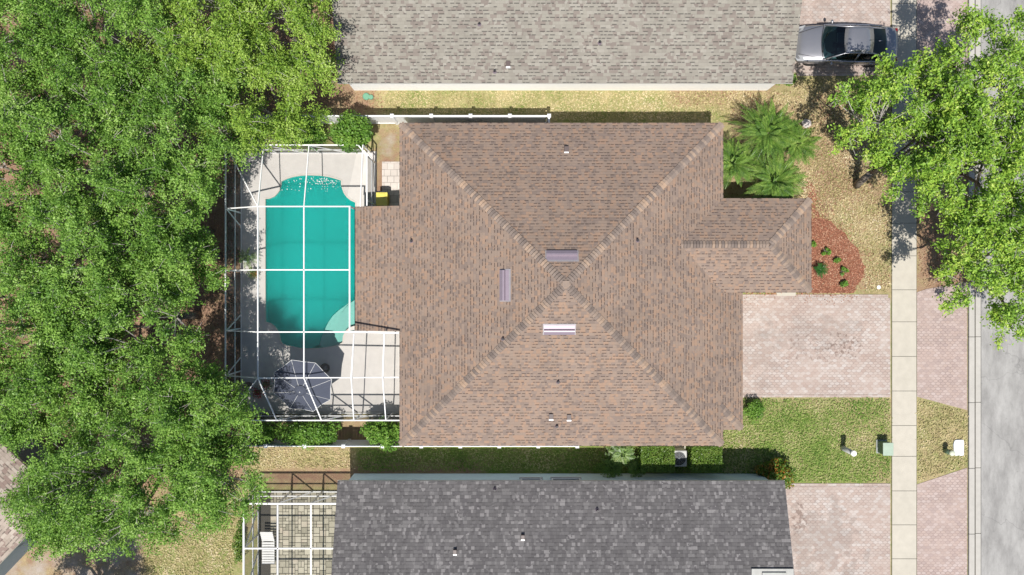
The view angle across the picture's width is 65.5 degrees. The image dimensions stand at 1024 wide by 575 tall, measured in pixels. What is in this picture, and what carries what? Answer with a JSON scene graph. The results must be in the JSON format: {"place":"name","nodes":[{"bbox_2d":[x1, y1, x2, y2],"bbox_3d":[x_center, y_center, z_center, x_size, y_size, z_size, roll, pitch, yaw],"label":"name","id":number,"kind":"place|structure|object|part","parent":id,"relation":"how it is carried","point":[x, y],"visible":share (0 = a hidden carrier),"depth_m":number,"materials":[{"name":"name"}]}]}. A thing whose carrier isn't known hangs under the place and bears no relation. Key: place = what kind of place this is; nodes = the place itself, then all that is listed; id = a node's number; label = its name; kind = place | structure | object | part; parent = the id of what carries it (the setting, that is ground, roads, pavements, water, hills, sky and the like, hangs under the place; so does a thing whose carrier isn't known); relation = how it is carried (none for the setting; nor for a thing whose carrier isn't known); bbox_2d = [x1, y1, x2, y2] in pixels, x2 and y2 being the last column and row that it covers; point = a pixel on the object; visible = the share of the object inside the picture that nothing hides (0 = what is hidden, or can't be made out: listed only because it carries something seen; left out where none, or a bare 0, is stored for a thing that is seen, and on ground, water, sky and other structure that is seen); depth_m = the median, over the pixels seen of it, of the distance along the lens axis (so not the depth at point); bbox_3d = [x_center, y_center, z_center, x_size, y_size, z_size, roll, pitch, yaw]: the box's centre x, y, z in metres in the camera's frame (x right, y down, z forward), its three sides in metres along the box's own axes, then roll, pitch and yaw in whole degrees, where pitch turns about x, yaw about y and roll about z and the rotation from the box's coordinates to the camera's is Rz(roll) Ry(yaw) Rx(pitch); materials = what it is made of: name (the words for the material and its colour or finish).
{"place":"outdoors","nodes":[
{"label":"outdoors","id":0,"kind":"place"},
{"bbox_2d":[320,363,329,372],"bbox_3d":[-9.043,3.902,38.660,0.480,0.360,0.480,0,90,0],"label":"fire bowl","id":1,"kind":"object","parent":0,"point":[325,367],"visible":0.88,"depth_m":38.54,"materials":[{"name":"brown metal"}]},
{"bbox_2d":[382,162,398,205],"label":"side path","id":2,"kind":"structure","parent":0,"point":[390,178],"depth_m":38.86,"materials":[{"name":"beige concrete"}]},
{"bbox_2d":[376,191,389,205],"bbox_3d":[-6.197,-4.235,38.365,0.540,0.990,0.675,0,90,0],"label":"wheelie bin","id":3,"kind":"object","parent":2,"relation":"on","point":[382,198],"visible":0.97,"depth_m":37.89,"materials":[{"name":"yellow plastic"}]},
{"bbox_2d":[0,0,968,574],"bbox_3d":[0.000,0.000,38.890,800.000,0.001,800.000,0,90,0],"label":"ground","id":4,"kind":"structure","parent":0,"point":[384,142],"depth_m":38.89,"materials":[{"name":"plant"}]},
{"bbox_2d":[0,63,45,145],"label":"oak tree","id":5,"kind":"object","parent":4,"relation":"on","point":[22,87],"visible":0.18,"depth_m":33.14,"materials":[{"name":"green plant"}]},
{"bbox_2d":[0,353,73,462],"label":"oak tree","id":6,"kind":"object","parent":4,"relation":"on","point":[13,431],"visible":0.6,"depth_m":33.23,"materials":[{"name":"green plant"}]},
{"bbox_2d":[0,408,77,574],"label":"house","id":7,"kind":"structure","parent":4,"relation":"on","point":[12,550],"depth_m":36.23,"materials":[{"name":"beige"}]},
{"bbox_2d":[0,112,85,247],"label":"oak tree","id":8,"kind":"object","parent":4,"relation":"on","point":[10,219],"visible":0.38,"depth_m":32.38,"materials":[{"name":"green plant"}]},
{"bbox_2d":[0,242,93,414],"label":"oak tree","id":9,"kind":"object","parent":4,"relation":"on","point":[41,334],"visible":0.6,"depth_m":32.28,"materials":[{"name":"green plant"}]},
{"bbox_2d":[0,0,101,102],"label":"oak tree","id":10,"kind":"object","parent":4,"relation":"on","point":[26,40],"visible":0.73,"depth_m":32.12,"materials":[{"name":"green plant"}]},
{"bbox_2d":[0,437,121,562],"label":"oak tree","id":11,"kind":"object","parent":4,"relation":"on","point":[47,488],"visible":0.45,"depth_m":33.96,"materials":[{"name":"green plant"}]},
{"bbox_2d":[0,34,152,228],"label":"oak tree","id":12,"kind":"object","parent":4,"relation":"on","point":[50,165],"visible":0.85,"depth_m":31.85,"materials":[{"name":"green plant"}]},
{"bbox_2d":[0,304,153,444],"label":"oak tree","id":13,"kind":"object","parent":4,"relation":"on","point":[83,393],"visible":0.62,"depth_m":32.50,"materials":[{"name":"green plant"}]},
{"bbox_2d":[0,179,162,330],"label":"oak tree","id":14,"kind":"object","parent":4,"relation":"on","point":[59,283],"visible":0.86,"depth_m":31.62,"materials":[{"name":"green plant"}]},
{"bbox_2d":[6,0,183,117],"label":"oak tree","id":15,"kind":"object","parent":4,"relation":"on","point":[78,31],"visible":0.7,"depth_m":32.21,"materials":[{"name":"green plant"}]},
{"bbox_2d":[6,368,230,567],"bbox_3d":[-16.123,7.314,34.778,9.049,8.377,8.538,0,90,0],"label":"oak tree","id":16,"kind":"object","parent":4,"relation":"on","point":[135,500],"visible":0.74,"depth_m":32.38,"materials":[{"name":"green plant"}]},
{"bbox_2d":[57,252,210,396],"bbox_3d":[-15.535,1.477,34.603,6.262,8.709,5.927,0,90,0],"label":"oak tree","id":17,"kind":"object","parent":4,"relation":"on","point":[112,310],"visible":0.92,"depth_m":32.17,"materials":[{"name":"green plant"}]},
{"bbox_2d":[79,141,219,295],"bbox_3d":[-15.128,-2.716,34.451,5.262,9.000,6.437,0,90,0],"label":"oak tree","id":18,"kind":"object","parent":4,"relation":"on","point":[123,191],"visible":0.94,"depth_m":31.86,"materials":[{"name":"green plant"}]},
{"bbox_2d":[1,1,332,509],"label":"leaf litter","id":19,"kind":"object","parent":4,"relation":"on","point":[172,212],"visible":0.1,"depth_m":38.86,"materials":[{"name":"brown plant"}]},
{"bbox_2d":[82,29,262,217],"bbox_3d":[-14.042,-6.917,34.324,6.872,9.248,8.101,0,90,0],"label":"oak tree","id":20,"kind":"object","parent":4,"relation":"on","point":[152,104],"visible":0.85,"depth_m":32.18,"materials":[{"name":"green plant"}]},
{"bbox_2d":[133,202,231,296],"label":"oak tree","id":21,"kind":"object","parent":4,"relation":"on","point":[201,271],"visible":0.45,"depth_m":33.97,"materials":[{"name":"green plant"}]},
{"bbox_2d":[119,380,273,534],"bbox_3d":[-12.800,7.313,34.669,6.399,8.567,6.100,-33,90,0],"label":"oak tree","id":22,"kind":"object","parent":4,"relation":"on","point":[202,477],"visible":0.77,"depth_m":31.89,"materials":[{"name":"green plant"}]},
{"bbox_2d":[125,349,268,464],"bbox_3d":[-12.878,4.846,34.616,4.217,8.659,4.519,-42,90,0],"label":"oak tree","id":23,"kind":"object","parent":4,"relation":"on","point":[165,397],"visible":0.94,"depth_m":31.79,"materials":[{"name":"green plant"}]},
{"bbox_2d":[119,0,275,97],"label":"oak tree","id":24,"kind":"object","parent":4,"relation":"on","point":[227,32],"visible":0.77,"depth_m":32.23,"materials":[{"name":"green plant"}]},
{"bbox_2d":[232,520,245,564],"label":"hedge","id":25,"kind":"object","parent":4,"relation":"on","point":[237,551],"visible":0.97,"depth_m":38.37,"materials":[{"name":"green plant"}]},
{"bbox_2d":[183,37,333,159],"bbox_3d":[-10.962,-8.005,35.198,6.477,7.520,5.401,0,90,0],"label":"oak tree","id":26,"kind":"object","parent":4,"relation":"on","point":[287,119],"visible":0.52,"depth_m":33.59,"materials":[{"name":"green plant"}]},
{"bbox_2d":[249,421,276,447],"bbox_3d":[-11.891,6.859,38.021,1.610,1.760,1.416,0,90,0],"label":"shrub","id":27,"kind":"object","parent":4,"relation":"on","point":[270,433],"visible":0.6,"depth_m":37.53,"materials":[{"name":"green plant"}]},
{"bbox_2d":[205,0,344,104],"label":"oak tree","id":28,"kind":"object","parent":4,"relation":"on","point":[314,36],"visible":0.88,"depth_m":32.92,"materials":[{"name":"green plant"}]},
{"bbox_2d":[260,492,335,574],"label":"patio bed","id":29,"kind":"object","parent":4,"relation":"on","point":[265,521],"visible":0.22,"depth_m":38.87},
{"bbox_2d":[243,491,336,574],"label":"pool cage","id":30,"kind":"object","parent":29,"relation":"on","point":[281,502],"visible":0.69,"depth_m":36.71,"materials":[{"name":"white paint"}]},
{"bbox_2d":[271,490,336,574],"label":"patio","id":31,"kind":"structure","parent":29,"relation":"on","point":[292,522],"depth_m":38.84,"materials":[{"name":"beige stone"}]},
{"bbox_2d":[260,532,275,563],"bbox_3d":[-11.784,12.559,38.515,0.600,0.650,1.665,0,90,0],"label":"lounge chair","id":32,"kind":"object","parent":31,"relation":"on","point":[268,554],"visible":0.94,"depth_m":38.49,"materials":[{"name":"white plastic"}]},
{"bbox_2d":[270,117,328,151],"bbox_3d":[-10.109,-7.323,37.774,2.963,2.259,1.706,8,90,0],"label":"shrub","id":33,"kind":"object","parent":4,"relation":"on","point":[317,136],"visible":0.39,"depth_m":37.34,"materials":[{"name":"green plant"}]},
{"bbox_2d":[272,421,341,449],"bbox_3d":[-9.822,6.951,37.934,3.474,1.944,1.612,0,90,0],"label":"hedge","id":34,"kind":"object","parent":4,"relation":"on","point":[304,433],"visible":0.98,"depth_m":37.43,"materials":[{"name":"green plant"}]},
{"bbox_2d":[266,176,354,347],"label":"pool basin","id":35,"kind":"object","parent":4,"relation":"in","point":[326,247],"visible":0.7,"depth_m":40.34,"materials":[{"name":"liquid"}]},
{"bbox_2d":[287,177,335,190],"bbox_3d":[-9.821,-5.043,38.945,2.915,0.023,0.751,0,90,0],"label":"floating debris","id":36,"kind":"object","parent":35,"relation":"in","point":[317,183],"visible":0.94,"depth_m":38.95,"materials":[{"name":"white"}]},
{"bbox_2d":[320,300,354,346],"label":"pool steps","id":37,"kind":"structure","parent":35,"relation":"on","point":[339,320],"depth_m":39.05,"materials":[{"name":"liquid"}]},
{"bbox_2d":[242,151,398,411],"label":"pool deck","id":38,"kind":"structure","parent":4,"relation":"on","point":[275,355],"depth_m":38.84,"materials":[{"name":"beige concrete"}]},
{"bbox_2d":[237,248,261,267],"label":"potted plant","id":39,"kind":"object","parent":38,"relation":"on","point":[247,257],"visible":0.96,"depth_m":38.38,"materials":[{"name":"green plant"}]},
{"bbox_2d":[244,267,256,279],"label":"potted plant","id":40,"kind":"object","parent":38,"relation":"on","point":[253,273],"visible":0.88,"depth_m":38.42,"materials":[{"name":"green plant"}]},
{"bbox_2d":[250,385,263,398],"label":"potted plant","id":41,"kind":"object","parent":38,"relation":"on","point":[258,391],"visible":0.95,"depth_m":38.38,"materials":[{"name":"green plant"}]},
{"bbox_2d":[257,379,273,390],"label":"potted plant","id":42,"kind":"object","parent":38,"relation":"on","point":[266,384],"visible":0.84,"depth_m":38.38,"materials":[{"name":"plant"}]},
{"bbox_2d":[273,360,331,411],"bbox_3d":[-9.631,4.535,37.437,2.660,2.805,2.418,8,90,0],"label":"patio umbrella","id":43,"kind":"object","parent":38,"relation":"on","point":[293,393],"visible":0.94,"depth_m":36.36,"materials":[{"name":"grey fabric"}]},
{"bbox_2d":[264,174,355,349],"bbox_3d":[-9.828,-1.250,38.886,4.486,0.128,8.589,0,90,0],"label":"pool coping","id":44,"kind":"object","parent":38,"relation":"on","point":[274,195],"visible":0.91,"depth_m":38.82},
{"bbox_2d":[225,144,398,420],"bbox_3d":[-8.980,-0.220,37.248,8.500,3.185,12.740,0,90,0],"label":"pool cage","id":45,"kind":"object","parent":38,"relation":"on","point":[328,416],"visible":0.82,"depth_m":36.68,"materials":[{"name":"white paint"}]},
{"bbox_2d":[328,109,372,152],"bbox_3d":[-7.495,-7.272,37.443,2.074,2.905,1.954,-45,90,0],"label":"shrub","id":46,"kind":"object","parent":4,"relation":"on","point":[350,131],"visible":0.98,"depth_m":36.57,"materials":[{"name":"green plant"}]},
{"bbox_2d":[363,93,368,99],"bbox_3d":[-7.110,-9.313,38.822,0.340,0.135,0.340,0,90,0],"label":"valve cover","id":47,"kind":"object","parent":4,"relation":"on","point":[365,96],"visible":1,"depth_m":38.76,"materials":[{"name":"green plastic"}]},
{"bbox_2d":[359,416,399,451],"bbox_3d":[-6.064,6.843,37.776,2.269,2.247,1.658,26,90,0],"label":"shrub","id":48,"kind":"object","parent":4,"relation":"on","point":[377,432],"visible":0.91,"depth_m":37.25,"materials":[{"name":"green plant"}]},
{"bbox_2d":[250,114,550,124],"bbox_3d":[-5.193,-7.620,37.945,14.014,1.890,0.935,0,90,0],"label":"fence","id":49,"kind":"object","parent":4,"relation":"on","point":[398,119],"visible":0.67,"depth_m":37.66,"materials":[{"name":"white plastic"}]},
{"bbox_2d":[240,439,578,447],"bbox_3d":[-4.925,7.194,38.095,16.150,1.590,0.685,0,90,0],"label":"fence","id":50,"kind":"object","parent":4,"relation":"on","point":[342,443],"visible":0.45,"depth_m":37.43,"materials":[{"name":"white plastic"}]},
{"bbox_2d":[332,0,801,89],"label":"house","id":51,"kind":"structure","parent":4,"relation":"on","point":[566,44],"depth_m":35.72,"materials":[{"name":"beige"}]},
{"bbox_2d":[355,121,812,446],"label":"house","id":52,"kind":"structure","parent":4,"relation":"on","point":[553,284],"depth_m":35.48,"materials":[{"name":"brown"}]},
{"bbox_2d":[594,448,622,477],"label":"fern palm","id":53,"kind":"object","parent":4,"relation":"on","point":[610,468],"visible":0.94,"depth_m":38.09,"materials":[{"name":"green plant"}]},
{"bbox_2d":[605,446,636,465],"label":"fern palm","id":54,"kind":"object","parent":4,"relation":"on","point":[620,453],"visible":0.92,"depth_m":37.81,"materials":[{"name":"green plant"}]},
{"bbox_2d":[357,396,891,483],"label":"green grass","id":55,"kind":"structure","parent":4,"relation":"on","point":[821,447],"depth_m":38.83,"materials":[{"name":"green plant"}]},
{"bbox_2d":[626,456,645,477],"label":"fern palm","id":56,"kind":"object","parent":4,"relation":"on","point":[634,469],"visible":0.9,"depth_m":38.01,"materials":[{"name":"green plant"}]},
{"bbox_2d":[342,90,966,292],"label":"fallen leaves","id":57,"kind":"object","parent":4,"relation":"on","point":[810,189],"visible":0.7,"depth_m":38.85,"materials":[{"name":"plant"}]},
{"bbox_2d":[637,446,675,472],"bbox_3d":[6.902,8.102,38.206,1.712,1.392,1.339,0,90,0],"label":"hedge","id":58,"kind":"object","parent":4,"relation":"on","point":[658,457],"visible":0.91,"depth_m":37.63,"materials":[{"name":"green plant"}]},
{"bbox_2d":[666,446,686,466],"bbox_3d":[7.989,8.188,38.470,0.940,0.840,0.940,0,90,0],"label":"air conditioner","id":59,"kind":"object","parent":4,"relation":"on","point":[680,456],"visible":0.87,"depth_m":38.11,"materials":[{"name":"metal"}]},
{"bbox_2d":[686,446,722,473],"bbox_3d":[9.220,8.131,38.215,1.561,1.373,1.338,0,90,0],"label":"hedge","id":60,"kind":"object","parent":4,"relation":"on","point":[692,453],"visible":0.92,"depth_m":37.64,"materials":[{"name":"green plant"}]},
{"bbox_2d":[723,136,760,188],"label":"palm","id":61,"kind":"object","parent":4,"relation":"on","point":[732,163],"visible":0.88,"depth_m":36.90,"materials":[{"name":"green plant"}]},
{"bbox_2d":[743,399,764,423],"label":"shrub","id":62,"kind":"object","parent":4,"relation":"on","point":[753,408],"visible":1,"depth_m":38.21,"materials":[{"name":"green plant"}]},
{"bbox_2d":[754,461,774,479],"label":"shrub","id":63,"kind":"object","parent":4,"relation":"on","point":[762,470],"visible":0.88,"depth_m":38.29,"materials":[{"name":"green plant"}]},
{"bbox_2d":[726,98,804,169],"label":"palm","id":64,"kind":"object","parent":4,"relation":"on","point":[767,133],"visible":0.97,"depth_m":36.68,"materials":[{"name":"green plant"}]},
{"bbox_2d":[742,147,808,197],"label":"palm","id":65,"kind":"object","parent":4,"relation":"on","point":[777,180],"visible":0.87,"depth_m":36.73,"materials":[{"name":"green plant"}]},
{"bbox_2d":[766,457,796,488],"bbox_3d":[12.884,8.937,38.256,1.415,1.292,1.615,0,90,0],"label":"shrub","id":66,"kind":"object","parent":4,"relation":"on","point":[783,469],"visible":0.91,"depth_m":38.02,"materials":[{"name":"green plant"}]},
{"bbox_2d":[776,293,795,295],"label":"walkway","id":67,"kind":"structure","parent":4,"relation":"on","point":[785,294],"depth_m":38.85,"materials":[{"name":"concrete"}]},
{"bbox_2d":[778,73,796,85],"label":"shrub","id":68,"kind":"object","parent":4,"relation":"on","point":[794,78],"visible":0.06,"depth_m":38.31,"materials":[{"name":"green plant"}]},
{"bbox_2d":[777,120,821,164],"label":"palm","id":69,"kind":"object","parent":4,"relation":"on","point":[803,148],"visible":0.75,"depth_m":37.14,"materials":[{"name":"green plant"}]},
{"bbox_2d":[802,119,810,127],"bbox_3d":[14.372,-8.011,38.807,0.472,0.165,0.461,43,90,0],"label":"rock","id":70,"kind":"object","parent":4,"relation":"on","point":[806,123],"visible":0.98,"depth_m":38.75,"materials":[{"name":"grey stone"}]},
{"bbox_2d":[744,178,872,304],"bbox_3d":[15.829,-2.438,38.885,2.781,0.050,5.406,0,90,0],"label":"mulch bed","id":71,"kind":"object","parent":4,"relation":"on","point":[840,265],"visible":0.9,"depth_m":38.86,"materials":[{"name":"brown wood"}]},
{"bbox_2d":[815,263,827,277],"bbox_3d":[14.955,-0.824,38.614,0.793,0.570,0.766,0,90,0],"label":"cycad","id":72,"kind":"object","parent":71,"relation":"on","point":[820,270],"visible":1,"depth_m":38.47,"materials":[{"name":"green plant"}]},
{"bbox_2d":[821,247,831,255],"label":"bedding plant","id":73,"kind":"object","parent":71,"relation":"on","point":[828,250],"visible":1,"depth_m":38.64,"materials":[{"name":"green plant"}]},
{"bbox_2d":[833,257,841,262],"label":"bedding plant","id":74,"kind":"object","parent":71,"relation":"on","point":[837,259],"visible":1,"depth_m":38.63,"materials":[{"name":"green plant"}]},
{"bbox_2d":[840,266,848,276],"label":"bedding plant","id":75,"kind":"object","parent":71,"relation":"on","point":[843,269],"visible":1,"depth_m":38.64,"materials":[{"name":"green plant"}]},
{"bbox_2d":[840,280,848,287],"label":"bedding plant","id":76,"kind":"object","parent":71,"relation":"on","point":[844,284],"visible":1,"depth_m":38.60,"materials":[{"name":"green plant"}]},
{"bbox_2d":[840,445,856,455],"bbox_3d":[16.125,7.828,38.200,0.280,1.380,0.280,0,90,0],"label":"bollard","id":77,"kind":"object","parent":4,"relation":"on","point":[848,450],"visible":1,"depth_m":38.01,"materials":[{"name":"white paint"}]},
{"bbox_2d":[876,439,892,455],"bbox_3d":[18.017,7.750,38.525,0.530,0.730,0.660,0,90,0],"label":"utility box","id":78,"kind":"object","parent":4,"relation":"on","point":[884,447],"visible":1,"depth_m":38.16,"materials":[{"name":"metal"}]},
{"bbox_2d":[826,46,996,199],"bbox_3d":[16.687,-6.980,35.113,6.820,7.727,6.426,0,90,0],"label":"street tree","id":79,"kind":"object","parent":4,"relation":"on","point":[880,153],"visible":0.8,"depth_m":33.21,"materials":[{"name":"green plant"}]},
{"bbox_2d":[872,98,965,205],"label":"street tree","id":80,"kind":"object","parent":4,"relation":"on","point":[923,132],"visible":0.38,"depth_m":33.95,"materials":[{"name":"green plant"}]},
{"bbox_2d":[943,448,954,455],"bbox_3d":[21.126,7.953,38.515,0.270,0.750,0.266,0,90,0],"label":"pedestal","id":81,"kind":"object","parent":4,"relation":"on","point":[949,452],"visible":1,"depth_m":38.33,"materials":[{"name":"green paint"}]},
{"bbox_2d":[953,440,963,455],"bbox_3d":[21.765,7.813,38.840,0.509,0.100,0.781,0,90,0],"label":"meter cover","id":82,"kind":"object","parent":4,"relation":"on","point":[958,447],"visible":0.85,"depth_m":38.79,"materials":[{"name":"white concrete"}]},
{"bbox_2d":[894,2,1023,164],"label":"street tree","id":83,"kind":"object","parent":4,"relation":"on","point":[991,71],"visible":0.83,"depth_m":32.38,"materials":[{"name":"green plant"}]},
{"bbox_2d":[897,88,1023,238],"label":"street tree","id":84,"kind":"object","parent":4,"relation":"on","point":[1001,182],"visible":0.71,"depth_m":32.56,"materials":[{"name":"green plant"}]},
{"bbox_2d":[968,0,980,574],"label":"kerb","id":85,"kind":"structure","parent":4,"relation":"on","point":[974,444],"depth_m":38.82,"materials":[{"name":"concrete"}]},
{"bbox_2d":[930,198,1023,317],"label":"street tree","id":86,"kind":"object","parent":4,"relation":"on","point":[974,264],"visible":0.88,"depth_m":32.79,"materials":[{"name":"green plant"}]},
{"bbox_2d":[931,120,1023,279],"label":"street tree","id":87,"kind":"object","parent":4,"relation":"on","point":[945,205],"visible":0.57,"depth_m":32.65,"materials":[{"name":"green plant"}]},
{"bbox_2d":[957,266,1023,350],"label":"street tree","id":88,"kind":"object","parent":4,"relation":"on","point":[1003,314],"visible":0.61,"depth_m":33.20,"materials":[{"name":"green plant"}]},
{"bbox_2d":[331,473,793,574],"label":"house","id":89,"kind":"structure","parent":0,"point":[551,524],"depth_m":35.84,"materials":[{"name":"grey"}]},
{"bbox_2d":[519,477,542,479],"bbox_3d":[0.900,9.025,37.230,1.120,0.980,0.110,0,90,0],"label":"window","id":90,"kind":"structure","parent":89,"relation":"in","point":[520,478],"depth_m":37.64,"materials":[{"name":"grey glass"}]},
{"bbox_2d":[550,477,580,479],"bbox_3d":[2.550,9.025,37.230,1.470,1.080,0.110,0,90,0],"label":"window","id":91,"kind":"structure","parent":89,"relation":"in","point":[553,478],"depth_m":37.65,"materials":[{"name":"grey glass"}]},
{"bbox_2d":[382,77,892,291],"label":"dry grass","id":92,"kind":"structure","parent":0,"point":[703,111],"depth_m":38.84,"materials":[{"name":"beige plant"}]},
{"bbox_2d":[743,0,889,574],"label":"driveway","id":93,"kind":"structure","parent":0,"point":[799,346],"depth_m":38.87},
{"bbox_2d":[743,73,889,485],"bbox_3d":[14.860,-0.391,38.896,7.219,0.060,20.169,0,90,0],"label":"driveway border","id":94,"kind":"object","parent":93,"relation":"on","point":[825,296],"visible":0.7,"depth_m":38.87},
{"bbox_2d":[795,19,897,66],"bbox_3d":[15.969,-11.644,38.115,4.840,1.509,2.192,1,90,0],"label":"car","id":95,"kind":"object","parent":93,"relation":"on","point":[843,44],"visible":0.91,"depth_m":37.81,"materials":[{"name":"silver metal"}]},
{"bbox_3d":[16.293,-10.900,37.685,2.800,0.510,0.250,1,90,0],"label":"side window","id":96,"kind":"part","parent":95,"relation":"part of","materials":[{"name":"black glass"}]},
{"bbox_3d":[16.324,-12.379,37.685,2.800,0.510,0.250,1,90,0],"label":"side window","id":97,"kind":"part","parent":95,"relation":"part of","materials":[{"name":"black glass"}]},
{"bbox_3d":[17.378,-11.617,37.612,0.820,0.365,1.320,1,90,0],"label":"rear window","id":98,"kind":"part","parent":95,"relation":"part of","materials":[{"name":"black glass"}]},
{"bbox_2d":[891,0,916,574],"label":"sidewalk","id":99,"kind":"structure","parent":0,"point":[904,379],"depth_m":38.85,"materials":[{"name":"concrete"}]},
{"bbox_2d":[917,0,966,574],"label":"driveway apron","id":100,"kind":"object","parent":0,"point":[941,500],"visible":0.77,"depth_m":38.87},
{"bbox_2d":[981,0,1023,574],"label":"road","id":101,"kind":"structure","parent":0,"point":[1002,461],"depth_m":38.88,"materials":[{"name":"grey asphalt"}]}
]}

